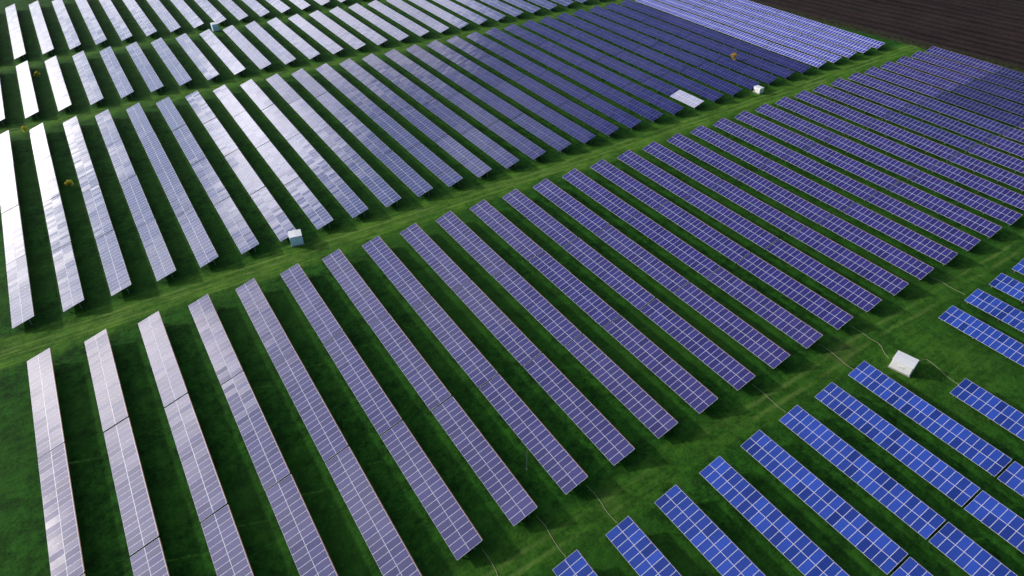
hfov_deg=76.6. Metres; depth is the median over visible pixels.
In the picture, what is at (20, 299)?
solar panel table
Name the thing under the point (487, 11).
solar panel table
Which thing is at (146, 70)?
solar panel table
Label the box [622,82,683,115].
solar panel table
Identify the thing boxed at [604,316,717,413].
solar panel table
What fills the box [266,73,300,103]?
solar panel table
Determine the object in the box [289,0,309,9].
solar panel table
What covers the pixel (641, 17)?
solar panel table
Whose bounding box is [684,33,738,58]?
solar panel table
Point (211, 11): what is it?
solar panel table
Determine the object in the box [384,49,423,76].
solar panel table
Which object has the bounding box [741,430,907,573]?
solar panel table
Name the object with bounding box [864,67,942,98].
solar panel table
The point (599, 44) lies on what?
solar panel table
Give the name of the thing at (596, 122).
solar panel table
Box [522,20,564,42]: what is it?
solar panel table
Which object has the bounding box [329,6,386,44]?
solar panel table
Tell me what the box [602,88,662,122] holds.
solar panel table
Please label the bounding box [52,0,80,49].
solar panel table
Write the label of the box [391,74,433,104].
solar panel table
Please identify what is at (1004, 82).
solar panel table
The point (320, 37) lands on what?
solar panel table
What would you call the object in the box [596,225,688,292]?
solar panel table
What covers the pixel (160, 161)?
solar panel table
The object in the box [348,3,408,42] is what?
solar panel table
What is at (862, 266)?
solar panel table
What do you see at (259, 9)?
solar panel table
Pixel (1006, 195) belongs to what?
solar panel table
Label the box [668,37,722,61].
solar panel table
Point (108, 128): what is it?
solar panel table
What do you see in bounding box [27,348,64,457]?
solar panel table
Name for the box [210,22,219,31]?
transformer cabin
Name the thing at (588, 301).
solar panel table
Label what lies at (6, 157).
solar panel table
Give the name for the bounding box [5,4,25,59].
solar panel table
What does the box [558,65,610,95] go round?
solar panel table
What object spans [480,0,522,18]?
solar panel table
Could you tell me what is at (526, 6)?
solar panel table
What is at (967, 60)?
solar panel table
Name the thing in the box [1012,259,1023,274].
solar panel table
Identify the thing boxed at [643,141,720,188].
solar panel table
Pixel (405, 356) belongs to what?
solar panel table
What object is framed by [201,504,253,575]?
solar panel table
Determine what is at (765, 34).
solar panel table
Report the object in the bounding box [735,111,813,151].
solar panel table
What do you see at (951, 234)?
solar panel table
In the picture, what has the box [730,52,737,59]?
autumn shrub
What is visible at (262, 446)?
solar panel table
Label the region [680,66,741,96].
solar panel table
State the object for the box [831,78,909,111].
solar panel table
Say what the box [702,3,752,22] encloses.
solar panel table
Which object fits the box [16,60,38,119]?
solar panel table
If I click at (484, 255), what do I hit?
solar panel table
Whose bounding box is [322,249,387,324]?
solar panel table
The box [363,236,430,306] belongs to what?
solar panel table
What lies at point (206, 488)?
solar panel table
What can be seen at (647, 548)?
solar panel table
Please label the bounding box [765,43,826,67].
solar panel table
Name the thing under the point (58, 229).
solar panel table
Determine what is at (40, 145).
solar panel table
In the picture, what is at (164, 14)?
solar panel table
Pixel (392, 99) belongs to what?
solar panel table
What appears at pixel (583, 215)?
solar panel table
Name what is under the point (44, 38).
solar panel table
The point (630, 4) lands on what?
solar panel table
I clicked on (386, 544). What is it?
solar panel table
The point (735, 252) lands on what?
solar panel table
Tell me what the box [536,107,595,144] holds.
solar panel table
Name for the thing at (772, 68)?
solar panel table
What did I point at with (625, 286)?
solar panel table
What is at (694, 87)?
solar panel table
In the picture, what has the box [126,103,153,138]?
solar panel table
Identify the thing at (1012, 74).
solar panel table
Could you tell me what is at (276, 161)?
solar panel table
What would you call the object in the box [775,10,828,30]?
solar panel table
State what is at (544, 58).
solar panel table
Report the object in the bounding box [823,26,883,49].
solar panel table
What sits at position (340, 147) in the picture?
solar panel table
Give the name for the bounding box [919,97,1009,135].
solar panel table
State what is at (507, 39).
solar panel table
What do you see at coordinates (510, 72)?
solar panel table
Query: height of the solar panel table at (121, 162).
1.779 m
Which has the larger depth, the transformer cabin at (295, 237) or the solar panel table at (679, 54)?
the solar panel table at (679, 54)
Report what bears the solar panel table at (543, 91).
on the ground
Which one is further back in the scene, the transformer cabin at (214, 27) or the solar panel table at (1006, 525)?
the transformer cabin at (214, 27)
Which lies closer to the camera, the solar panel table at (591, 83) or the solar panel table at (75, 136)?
the solar panel table at (75, 136)
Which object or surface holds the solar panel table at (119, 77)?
on the ground
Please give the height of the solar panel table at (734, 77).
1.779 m
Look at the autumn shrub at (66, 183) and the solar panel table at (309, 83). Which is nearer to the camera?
the autumn shrub at (66, 183)
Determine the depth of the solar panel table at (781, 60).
179.84 m
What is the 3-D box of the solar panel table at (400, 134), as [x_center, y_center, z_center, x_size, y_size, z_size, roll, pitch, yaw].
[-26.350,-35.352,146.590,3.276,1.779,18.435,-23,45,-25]
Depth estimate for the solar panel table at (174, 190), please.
125.84 m
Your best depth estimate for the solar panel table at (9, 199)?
126.16 m
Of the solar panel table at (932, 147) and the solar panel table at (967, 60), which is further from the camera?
the solar panel table at (967, 60)
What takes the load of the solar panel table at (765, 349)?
on the ground
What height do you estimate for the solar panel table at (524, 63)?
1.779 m
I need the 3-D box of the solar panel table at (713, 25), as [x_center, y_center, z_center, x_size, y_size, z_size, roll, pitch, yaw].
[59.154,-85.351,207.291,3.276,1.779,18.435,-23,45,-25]
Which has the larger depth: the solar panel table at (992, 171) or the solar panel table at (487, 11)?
the solar panel table at (487, 11)
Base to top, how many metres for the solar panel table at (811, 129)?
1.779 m
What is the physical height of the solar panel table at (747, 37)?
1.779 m
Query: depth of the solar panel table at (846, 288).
105.44 m
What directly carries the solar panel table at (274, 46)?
on the ground
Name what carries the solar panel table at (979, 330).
on the ground
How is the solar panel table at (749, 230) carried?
on the ground
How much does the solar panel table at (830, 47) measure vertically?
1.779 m
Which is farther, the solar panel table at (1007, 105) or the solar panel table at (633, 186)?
the solar panel table at (1007, 105)
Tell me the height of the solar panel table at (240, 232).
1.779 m
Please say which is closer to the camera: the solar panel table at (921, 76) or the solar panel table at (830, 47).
the solar panel table at (921, 76)
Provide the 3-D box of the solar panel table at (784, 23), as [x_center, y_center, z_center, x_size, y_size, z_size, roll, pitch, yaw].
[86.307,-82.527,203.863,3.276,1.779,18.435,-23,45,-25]
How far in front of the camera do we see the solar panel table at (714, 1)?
222.69 m
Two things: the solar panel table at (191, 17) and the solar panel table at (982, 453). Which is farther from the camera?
the solar panel table at (191, 17)
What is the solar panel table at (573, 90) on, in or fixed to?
on the ground
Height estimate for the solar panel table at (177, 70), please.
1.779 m
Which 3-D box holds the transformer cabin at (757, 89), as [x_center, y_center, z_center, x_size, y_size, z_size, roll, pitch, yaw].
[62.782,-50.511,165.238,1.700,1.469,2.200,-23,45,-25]
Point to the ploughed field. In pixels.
(990, 31)
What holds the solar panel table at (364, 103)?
on the ground
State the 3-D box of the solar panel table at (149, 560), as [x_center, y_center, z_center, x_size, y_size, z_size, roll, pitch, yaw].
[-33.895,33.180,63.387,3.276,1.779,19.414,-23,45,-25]
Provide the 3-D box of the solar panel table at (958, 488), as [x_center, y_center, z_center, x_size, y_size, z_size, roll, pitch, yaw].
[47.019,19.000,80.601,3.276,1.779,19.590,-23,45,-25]
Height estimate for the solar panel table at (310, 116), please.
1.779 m
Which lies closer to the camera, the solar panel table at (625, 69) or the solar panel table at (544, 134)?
the solar panel table at (544, 134)
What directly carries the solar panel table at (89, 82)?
on the ground
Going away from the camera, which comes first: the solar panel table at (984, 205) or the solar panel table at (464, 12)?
the solar panel table at (984, 205)
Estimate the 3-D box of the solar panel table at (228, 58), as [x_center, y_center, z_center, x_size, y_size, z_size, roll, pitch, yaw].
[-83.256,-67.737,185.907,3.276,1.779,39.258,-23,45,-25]
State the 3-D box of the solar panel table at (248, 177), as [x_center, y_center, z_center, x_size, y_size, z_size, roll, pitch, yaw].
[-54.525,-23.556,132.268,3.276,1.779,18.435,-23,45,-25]
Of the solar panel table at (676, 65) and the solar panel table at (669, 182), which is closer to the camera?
the solar panel table at (669, 182)
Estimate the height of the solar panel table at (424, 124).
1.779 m
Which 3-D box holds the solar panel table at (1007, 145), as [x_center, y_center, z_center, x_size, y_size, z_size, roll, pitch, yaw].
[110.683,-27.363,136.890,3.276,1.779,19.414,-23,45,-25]
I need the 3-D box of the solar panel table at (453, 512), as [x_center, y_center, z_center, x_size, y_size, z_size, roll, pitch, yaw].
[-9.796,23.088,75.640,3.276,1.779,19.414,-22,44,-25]
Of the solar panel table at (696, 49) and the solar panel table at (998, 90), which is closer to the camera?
the solar panel table at (998, 90)
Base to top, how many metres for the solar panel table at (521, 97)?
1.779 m
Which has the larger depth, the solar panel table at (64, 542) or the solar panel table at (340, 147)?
the solar panel table at (340, 147)
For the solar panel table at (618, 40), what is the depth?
192.41 m
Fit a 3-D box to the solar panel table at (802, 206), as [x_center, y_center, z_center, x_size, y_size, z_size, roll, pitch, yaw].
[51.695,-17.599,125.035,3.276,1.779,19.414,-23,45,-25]
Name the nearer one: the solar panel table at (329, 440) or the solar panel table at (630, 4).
the solar panel table at (329, 440)
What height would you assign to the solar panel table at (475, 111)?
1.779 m
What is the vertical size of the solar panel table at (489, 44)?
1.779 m
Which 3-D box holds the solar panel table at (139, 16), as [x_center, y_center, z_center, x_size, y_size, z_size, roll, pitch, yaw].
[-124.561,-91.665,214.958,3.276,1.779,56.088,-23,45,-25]
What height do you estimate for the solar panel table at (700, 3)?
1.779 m
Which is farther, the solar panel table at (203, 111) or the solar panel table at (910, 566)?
the solar panel table at (203, 111)
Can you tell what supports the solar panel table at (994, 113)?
on the ground
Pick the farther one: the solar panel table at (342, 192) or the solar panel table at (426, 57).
the solar panel table at (426, 57)
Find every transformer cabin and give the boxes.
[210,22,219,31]
[288,229,304,246]
[752,85,763,93]
[888,350,918,376]
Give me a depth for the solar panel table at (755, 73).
174.08 m
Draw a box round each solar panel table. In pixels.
[0,81,4,124]
[0,130,13,170]
[0,164,18,213]
[1,205,25,264]
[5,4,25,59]
[6,255,34,328]
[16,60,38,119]
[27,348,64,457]
[29,1,53,55]
[29,123,50,163]
[35,156,59,202]
[38,443,84,575]
[43,195,70,251]
[45,56,71,112]
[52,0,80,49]
[52,242,84,312]
[63,116,86,154]
[72,50,103,105]
[72,147,98,192]
[75,0,106,46]
[83,185,113,238]
[84,329,128,431]
[95,109,120,146]
[96,230,131,296]
[99,0,132,40]
[100,46,132,98]
[104,417,158,554]
[107,139,135,182]
[120,175,154,226]
[123,0,156,36]
[126,42,163,93]
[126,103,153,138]
[130,537,169,575]
[137,218,175,281]
[138,311,187,406]
[140,132,171,173]
[147,0,180,33]
[151,38,191,87]
[156,97,185,130]
[157,166,192,215]
[165,394,227,521]
[171,0,203,28]
[173,124,205,164]
[176,33,218,80]
[177,207,218,268]
[185,90,215,123]
[188,294,242,383]
[191,157,229,204]
[194,0,225,25]
[200,29,245,76]
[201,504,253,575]
[203,117,238,155]
[213,85,244,116]
[214,197,258,254]
[218,0,247,21]
[221,371,290,490]
[223,25,271,69]
[225,149,264,194]
[233,111,269,147]
[235,278,294,362]
[240,79,273,109]
[242,0,268,16]
[245,21,295,64]
[250,187,295,242]
[257,141,298,184]
[262,104,299,139]
[266,0,289,13]
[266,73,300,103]
[266,474,337,575]
[267,17,319,59]
[274,351,347,461]
[280,263,342,342]
[285,177,333,230]
[287,133,330,175]
[288,14,342,55]
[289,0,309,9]
[289,98,328,132]
[291,68,326,97]
[309,10,365,50]
[314,0,329,6]
[316,63,352,91]
[316,92,356,125]
[317,126,361,166]
[317,168,368,219]
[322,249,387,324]
[323,331,401,434]
[325,446,421,575]
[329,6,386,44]
[340,58,376,85]
[342,86,383,118]
[345,119,390,157]
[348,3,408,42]
[349,159,400,208]
[362,53,400,79]
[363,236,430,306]
[367,80,408,111]
[368,0,428,36]
[370,313,450,410]
[372,112,419,149]
[379,151,432,197]
[380,421,482,559]
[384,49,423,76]
[386,0,448,32]
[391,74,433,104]
[399,105,446,141]
[400,223,470,290]
[406,44,445,71]
[408,143,462,188]
[409,0,468,29]
[413,296,497,387]
[414,69,458,98]
[424,99,472,133]
[427,40,466,64]
[431,397,537,525]
[433,0,487,25]
[435,135,491,178]
[436,211,507,275]
[437,64,481,94]
[447,36,487,59]
[448,93,498,128]
[454,280,540,365]
[456,0,504,21]
[458,59,503,86]
[462,127,518,169]
[466,32,507,56]
[470,199,543,260]
[472,87,522,119]
[479,374,587,493]
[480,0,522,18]
[480,54,525,81]
[485,27,526,50]
[487,120,545,159]
[493,265,581,345]
[494,81,545,114]
[500,50,545,75]
[502,189,576,246]
[504,0,540,14]
[504,24,546,45]
[512,113,570,152]
[516,75,568,105]
[519,45,565,71]
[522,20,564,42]
[524,353,634,464]
[528,0,556,11]
[529,251,619,326]
[533,178,608,233]
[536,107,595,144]
[538,70,590,101]
[539,41,585,65]
[540,16,581,38]
[552,0,573,5]
[553,550,597,575]
[556,13,599,34]
[557,36,604,60]
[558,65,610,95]
[559,100,618,136]
[563,168,638,222]
[564,237,654,309]
[565,334,677,438]
[573,9,616,30]
[575,32,623,57]
[578,60,630,89]
[581,94,640,129]
[589,6,633,25]
[590,159,668,209]
[593,28,640,52]
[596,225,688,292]
[597,55,650,83]
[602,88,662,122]
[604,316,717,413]
[605,3,648,21]
[606,516,681,575]
[609,25,658,46]
[616,50,668,78]
[617,150,695,199]
[620,0,664,19]
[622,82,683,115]
[626,21,674,43]
[627,213,719,277]
[633,46,687,73]
[635,0,679,13]
[640,298,755,389]
[643,17,690,37]
[643,77,678,95]
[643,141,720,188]
[651,42,705,67]
[654,484,765,575]
[656,201,749,263]
[658,0,694,11]
[658,13,706,33]
[661,71,723,101]
[667,133,745,178]
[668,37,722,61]
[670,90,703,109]
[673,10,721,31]
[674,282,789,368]
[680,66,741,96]
[681,0,707,7]
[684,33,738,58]
[684,190,777,249]
[688,7,736,26]
[690,125,769,169]
[698,61,759,89]
[700,456,849,575]
[701,29,755,53]
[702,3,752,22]
[704,0,721,3]
[706,267,822,348]
[710,180,804,236]
[713,118,792,159]
[716,25,770,48]
[716,56,777,84]
[717,0,765,19]
[730,0,779,15]
[731,21,785,44]
[732,52,793,79]
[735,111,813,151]
[736,170,829,223]
[737,253,852,329]
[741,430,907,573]
[746,18,800,39]
[748,47,809,73]
[755,103,834,142]
[760,14,815,34]
[760,160,853,212]
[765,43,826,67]
[766,239,881,312]
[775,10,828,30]
[775,97,854,134]
[779,405,945,538]
[780,38,840,63]
[783,151,876,201]
[793,226,908,295]
[794,90,873,126]
[795,34,855,58]
[804,142,898,190]
[809,30,870,54]
[813,84,891,119]
[815,382,979,506]
[819,214,933,279]
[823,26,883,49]
[826,134,919,180]
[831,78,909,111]
[844,203,957,265]
[846,126,938,170]
[848,72,926,104]
[848,361,1011,476]
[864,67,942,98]
[866,119,957,160]
[867,191,979,251]
[881,61,958,92]
[884,112,975,152]
[889,181,1001,238]
[891,557,933,575]
[896,56,973,85]
[902,104,993,142]
[910,171,1021,225]
[911,51,987,79]
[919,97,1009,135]
[925,46,1001,72]
[929,522,1017,575]
[930,161,1023,209]
[935,91,1023,126]
[939,305,1023,366]
[949,153,1023,191]
[950,378,1023,439]
[952,85,1023,115]
[964,288,1023,332]
[964,490,1023,553]
[967,79,1023,103]
[968,144,1023,172]
[982,73,1023,92]
[986,135,1023,157]
[989,273,1023,303]
[996,67,1023,81]
[997,461,1023,496]
[1003,127,1023,142]
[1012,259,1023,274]
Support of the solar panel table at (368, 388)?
on the ground
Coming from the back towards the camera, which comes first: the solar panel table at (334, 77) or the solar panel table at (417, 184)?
the solar panel table at (334, 77)
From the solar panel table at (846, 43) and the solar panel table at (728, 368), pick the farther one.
the solar panel table at (846, 43)
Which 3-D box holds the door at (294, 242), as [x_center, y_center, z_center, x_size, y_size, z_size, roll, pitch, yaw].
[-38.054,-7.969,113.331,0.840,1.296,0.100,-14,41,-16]
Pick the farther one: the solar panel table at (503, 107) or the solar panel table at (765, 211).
the solar panel table at (503, 107)
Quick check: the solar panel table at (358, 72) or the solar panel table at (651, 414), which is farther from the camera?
the solar panel table at (358, 72)
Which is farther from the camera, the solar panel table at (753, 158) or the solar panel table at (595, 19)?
the solar panel table at (595, 19)
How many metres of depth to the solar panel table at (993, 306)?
99.21 m
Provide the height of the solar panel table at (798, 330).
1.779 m
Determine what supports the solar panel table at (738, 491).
on the ground
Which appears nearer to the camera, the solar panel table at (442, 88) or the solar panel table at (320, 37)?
the solar panel table at (442, 88)
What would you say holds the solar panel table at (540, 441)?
on the ground
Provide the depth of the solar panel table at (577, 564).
67.61 m
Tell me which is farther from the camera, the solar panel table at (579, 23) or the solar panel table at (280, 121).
the solar panel table at (579, 23)
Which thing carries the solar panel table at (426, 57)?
on the ground
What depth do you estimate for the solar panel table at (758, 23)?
200.43 m
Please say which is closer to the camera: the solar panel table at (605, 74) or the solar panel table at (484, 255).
the solar panel table at (484, 255)
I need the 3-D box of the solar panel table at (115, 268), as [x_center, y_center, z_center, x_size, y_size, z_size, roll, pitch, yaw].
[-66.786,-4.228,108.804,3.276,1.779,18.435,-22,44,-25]
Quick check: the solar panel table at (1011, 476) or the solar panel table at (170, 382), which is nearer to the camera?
the solar panel table at (1011, 476)
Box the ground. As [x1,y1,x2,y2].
[0,0,1023,575]
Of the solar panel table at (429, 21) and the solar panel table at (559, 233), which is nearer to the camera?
the solar panel table at (559, 233)
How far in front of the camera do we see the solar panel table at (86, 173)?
132.12 m
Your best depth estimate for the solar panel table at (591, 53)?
186.70 m
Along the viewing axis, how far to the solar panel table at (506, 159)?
139.63 m
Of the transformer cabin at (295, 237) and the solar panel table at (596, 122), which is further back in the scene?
the solar panel table at (596, 122)
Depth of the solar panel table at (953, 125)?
148.86 m
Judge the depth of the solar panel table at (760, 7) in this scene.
217.70 m
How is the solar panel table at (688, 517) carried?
on the ground
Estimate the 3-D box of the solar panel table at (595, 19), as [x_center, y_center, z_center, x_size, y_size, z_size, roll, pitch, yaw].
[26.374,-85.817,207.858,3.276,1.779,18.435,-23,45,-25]
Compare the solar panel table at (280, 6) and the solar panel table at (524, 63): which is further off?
the solar panel table at (280, 6)
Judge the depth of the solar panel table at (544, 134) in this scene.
145.35 m
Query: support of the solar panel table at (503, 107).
on the ground
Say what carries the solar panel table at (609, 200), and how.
on the ground
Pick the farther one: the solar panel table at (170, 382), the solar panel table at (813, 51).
the solar panel table at (813, 51)
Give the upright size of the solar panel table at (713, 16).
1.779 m
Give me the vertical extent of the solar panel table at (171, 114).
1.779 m
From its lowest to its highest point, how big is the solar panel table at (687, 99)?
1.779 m
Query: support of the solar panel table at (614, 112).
on the ground
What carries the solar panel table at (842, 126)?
on the ground
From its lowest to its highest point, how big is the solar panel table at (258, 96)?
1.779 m
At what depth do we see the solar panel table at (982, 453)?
82.67 m
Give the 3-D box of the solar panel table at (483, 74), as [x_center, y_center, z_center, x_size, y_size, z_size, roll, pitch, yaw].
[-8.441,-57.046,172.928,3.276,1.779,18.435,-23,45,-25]
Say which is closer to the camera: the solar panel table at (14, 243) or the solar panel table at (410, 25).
the solar panel table at (14, 243)
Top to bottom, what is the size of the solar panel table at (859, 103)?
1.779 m
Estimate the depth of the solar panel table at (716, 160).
136.97 m
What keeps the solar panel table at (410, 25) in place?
on the ground
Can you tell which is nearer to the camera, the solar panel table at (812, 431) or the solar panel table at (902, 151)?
the solar panel table at (812, 431)
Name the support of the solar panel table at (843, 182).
on the ground
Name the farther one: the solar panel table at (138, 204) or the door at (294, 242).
the solar panel table at (138, 204)
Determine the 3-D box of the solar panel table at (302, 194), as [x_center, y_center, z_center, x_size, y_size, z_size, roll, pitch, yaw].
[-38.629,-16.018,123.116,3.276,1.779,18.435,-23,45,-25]
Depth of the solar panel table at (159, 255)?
110.86 m
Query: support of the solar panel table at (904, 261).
on the ground
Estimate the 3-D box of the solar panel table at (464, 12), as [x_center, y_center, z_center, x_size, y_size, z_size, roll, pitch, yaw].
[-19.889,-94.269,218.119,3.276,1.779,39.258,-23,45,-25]
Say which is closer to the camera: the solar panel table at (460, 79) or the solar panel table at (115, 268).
the solar panel table at (115, 268)
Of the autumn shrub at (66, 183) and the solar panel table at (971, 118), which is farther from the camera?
the solar panel table at (971, 118)
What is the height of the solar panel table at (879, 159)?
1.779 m
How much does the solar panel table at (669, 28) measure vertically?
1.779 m
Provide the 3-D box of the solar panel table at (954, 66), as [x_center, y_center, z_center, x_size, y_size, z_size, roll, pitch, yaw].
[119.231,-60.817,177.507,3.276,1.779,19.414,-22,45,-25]
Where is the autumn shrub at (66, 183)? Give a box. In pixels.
[64,180,72,187]
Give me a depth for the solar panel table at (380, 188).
128.10 m
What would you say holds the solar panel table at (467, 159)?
on the ground
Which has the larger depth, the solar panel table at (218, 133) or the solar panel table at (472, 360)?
the solar panel table at (218, 133)
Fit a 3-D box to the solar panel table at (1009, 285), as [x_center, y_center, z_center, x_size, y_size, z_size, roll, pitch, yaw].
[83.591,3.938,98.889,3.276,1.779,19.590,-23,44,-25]
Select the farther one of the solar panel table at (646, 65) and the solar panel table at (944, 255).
the solar panel table at (646, 65)
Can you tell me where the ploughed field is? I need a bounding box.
[749,0,1023,72]
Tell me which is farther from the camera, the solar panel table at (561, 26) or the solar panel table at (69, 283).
the solar panel table at (561, 26)
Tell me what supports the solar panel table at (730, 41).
on the ground
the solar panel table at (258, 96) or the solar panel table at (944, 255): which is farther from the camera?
the solar panel table at (258, 96)
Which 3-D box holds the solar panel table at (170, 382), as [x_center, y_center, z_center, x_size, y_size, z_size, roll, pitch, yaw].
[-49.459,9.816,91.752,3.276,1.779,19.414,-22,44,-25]
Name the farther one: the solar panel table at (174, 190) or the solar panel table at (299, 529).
the solar panel table at (174, 190)
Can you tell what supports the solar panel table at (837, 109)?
on the ground
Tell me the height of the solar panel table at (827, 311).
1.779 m
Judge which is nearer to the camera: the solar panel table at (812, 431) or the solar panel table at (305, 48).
the solar panel table at (812, 431)
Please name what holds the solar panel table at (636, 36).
on the ground
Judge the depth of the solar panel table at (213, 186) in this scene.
128.69 m
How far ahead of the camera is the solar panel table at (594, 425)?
83.85 m
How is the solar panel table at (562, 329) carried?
on the ground
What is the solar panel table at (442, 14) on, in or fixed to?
on the ground
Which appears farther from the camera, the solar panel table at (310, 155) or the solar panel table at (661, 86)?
the solar panel table at (661, 86)
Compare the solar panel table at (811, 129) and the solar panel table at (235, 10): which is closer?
the solar panel table at (811, 129)
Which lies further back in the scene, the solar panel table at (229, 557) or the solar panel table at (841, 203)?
the solar panel table at (841, 203)
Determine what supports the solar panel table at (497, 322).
on the ground
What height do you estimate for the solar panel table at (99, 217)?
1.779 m
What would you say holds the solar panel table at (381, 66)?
on the ground
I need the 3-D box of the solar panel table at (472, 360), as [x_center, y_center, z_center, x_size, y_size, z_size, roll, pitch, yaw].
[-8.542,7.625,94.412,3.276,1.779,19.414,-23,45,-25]
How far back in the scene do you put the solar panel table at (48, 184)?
129.27 m
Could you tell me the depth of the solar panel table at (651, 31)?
198.19 m
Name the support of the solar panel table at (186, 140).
on the ground
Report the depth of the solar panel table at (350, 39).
198.98 m
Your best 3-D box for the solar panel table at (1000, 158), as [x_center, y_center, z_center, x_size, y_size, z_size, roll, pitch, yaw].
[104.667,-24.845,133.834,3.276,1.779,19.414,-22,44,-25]
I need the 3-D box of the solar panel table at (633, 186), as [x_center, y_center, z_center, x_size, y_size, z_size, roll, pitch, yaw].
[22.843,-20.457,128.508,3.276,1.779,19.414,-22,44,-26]
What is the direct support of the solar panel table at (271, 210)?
on the ground
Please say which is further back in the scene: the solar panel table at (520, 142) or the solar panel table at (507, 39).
the solar panel table at (507, 39)
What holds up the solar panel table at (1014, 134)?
on the ground
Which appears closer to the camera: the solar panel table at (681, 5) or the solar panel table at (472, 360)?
the solar panel table at (472, 360)
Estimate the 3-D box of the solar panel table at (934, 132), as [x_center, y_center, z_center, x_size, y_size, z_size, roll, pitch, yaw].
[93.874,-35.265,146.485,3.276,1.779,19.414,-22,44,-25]
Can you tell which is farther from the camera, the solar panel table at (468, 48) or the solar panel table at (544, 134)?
the solar panel table at (468, 48)
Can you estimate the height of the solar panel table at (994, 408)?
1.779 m
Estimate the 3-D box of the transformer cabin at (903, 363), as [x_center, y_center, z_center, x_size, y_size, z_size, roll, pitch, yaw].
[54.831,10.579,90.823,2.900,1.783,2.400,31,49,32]
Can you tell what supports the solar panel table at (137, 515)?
on the ground
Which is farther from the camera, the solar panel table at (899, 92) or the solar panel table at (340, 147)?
the solar panel table at (899, 92)
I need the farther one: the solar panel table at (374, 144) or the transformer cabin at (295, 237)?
the solar panel table at (374, 144)
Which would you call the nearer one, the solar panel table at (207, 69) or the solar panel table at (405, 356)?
the solar panel table at (405, 356)
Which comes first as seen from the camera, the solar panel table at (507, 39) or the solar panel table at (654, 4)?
the solar panel table at (507, 39)
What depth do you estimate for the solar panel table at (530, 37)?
195.85 m
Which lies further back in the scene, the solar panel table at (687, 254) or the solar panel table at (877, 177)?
the solar panel table at (877, 177)
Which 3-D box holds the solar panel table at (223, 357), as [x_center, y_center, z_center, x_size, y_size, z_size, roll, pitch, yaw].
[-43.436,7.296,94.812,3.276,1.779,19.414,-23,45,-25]
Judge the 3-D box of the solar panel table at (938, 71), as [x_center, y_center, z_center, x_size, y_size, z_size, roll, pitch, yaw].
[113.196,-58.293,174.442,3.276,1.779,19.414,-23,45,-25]
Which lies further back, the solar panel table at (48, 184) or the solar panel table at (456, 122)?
the solar panel table at (456, 122)
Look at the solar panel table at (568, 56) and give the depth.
183.75 m
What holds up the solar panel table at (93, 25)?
on the ground
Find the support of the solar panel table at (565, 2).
on the ground
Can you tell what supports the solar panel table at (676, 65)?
on the ground
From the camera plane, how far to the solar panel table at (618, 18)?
210.16 m
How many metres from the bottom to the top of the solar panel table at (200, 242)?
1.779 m
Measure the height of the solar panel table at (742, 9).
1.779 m
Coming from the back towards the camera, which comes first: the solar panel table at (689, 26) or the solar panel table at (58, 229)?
the solar panel table at (689, 26)
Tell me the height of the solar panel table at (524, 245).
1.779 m
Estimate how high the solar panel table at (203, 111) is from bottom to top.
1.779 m
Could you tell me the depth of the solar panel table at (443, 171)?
133.82 m
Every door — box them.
[291,239,296,245]
[296,238,302,244]
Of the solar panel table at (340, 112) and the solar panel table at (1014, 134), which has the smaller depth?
the solar panel table at (1014, 134)
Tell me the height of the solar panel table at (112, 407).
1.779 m
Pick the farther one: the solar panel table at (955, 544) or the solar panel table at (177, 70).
the solar panel table at (177, 70)
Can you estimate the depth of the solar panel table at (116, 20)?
206.75 m
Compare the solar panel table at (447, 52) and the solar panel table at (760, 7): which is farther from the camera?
the solar panel table at (760, 7)
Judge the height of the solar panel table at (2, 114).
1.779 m
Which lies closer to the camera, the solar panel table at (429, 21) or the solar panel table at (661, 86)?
the solar panel table at (661, 86)
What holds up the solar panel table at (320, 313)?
on the ground
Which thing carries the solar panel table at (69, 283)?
on the ground
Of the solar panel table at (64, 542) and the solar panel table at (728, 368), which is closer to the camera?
the solar panel table at (64, 542)
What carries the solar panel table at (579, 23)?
on the ground
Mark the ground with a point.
(652, 468)
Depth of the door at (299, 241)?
113.57 m
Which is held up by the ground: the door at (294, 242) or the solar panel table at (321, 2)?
the solar panel table at (321, 2)
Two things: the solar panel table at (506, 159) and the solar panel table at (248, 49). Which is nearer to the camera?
the solar panel table at (506, 159)
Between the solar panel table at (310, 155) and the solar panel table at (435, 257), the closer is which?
the solar panel table at (435, 257)
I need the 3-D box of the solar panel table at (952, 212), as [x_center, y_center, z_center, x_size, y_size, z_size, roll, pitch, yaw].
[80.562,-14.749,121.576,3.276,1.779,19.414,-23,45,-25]
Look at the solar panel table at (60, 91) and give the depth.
166.46 m
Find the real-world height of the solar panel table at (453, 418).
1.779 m
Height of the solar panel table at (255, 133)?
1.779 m
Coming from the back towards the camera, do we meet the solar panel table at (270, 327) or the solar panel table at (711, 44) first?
the solar panel table at (711, 44)
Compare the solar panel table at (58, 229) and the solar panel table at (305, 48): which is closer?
the solar panel table at (58, 229)
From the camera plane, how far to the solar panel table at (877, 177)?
133.49 m
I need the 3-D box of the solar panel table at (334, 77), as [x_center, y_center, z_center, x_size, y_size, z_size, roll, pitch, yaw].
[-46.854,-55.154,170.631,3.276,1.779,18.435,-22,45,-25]
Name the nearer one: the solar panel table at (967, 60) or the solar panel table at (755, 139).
the solar panel table at (755, 139)
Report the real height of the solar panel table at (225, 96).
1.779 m
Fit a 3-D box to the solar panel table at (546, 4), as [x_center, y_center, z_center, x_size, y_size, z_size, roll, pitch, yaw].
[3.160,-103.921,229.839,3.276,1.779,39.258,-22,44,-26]
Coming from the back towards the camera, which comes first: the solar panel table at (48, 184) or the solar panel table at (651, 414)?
the solar panel table at (48, 184)
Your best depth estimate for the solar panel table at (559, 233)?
118.53 m

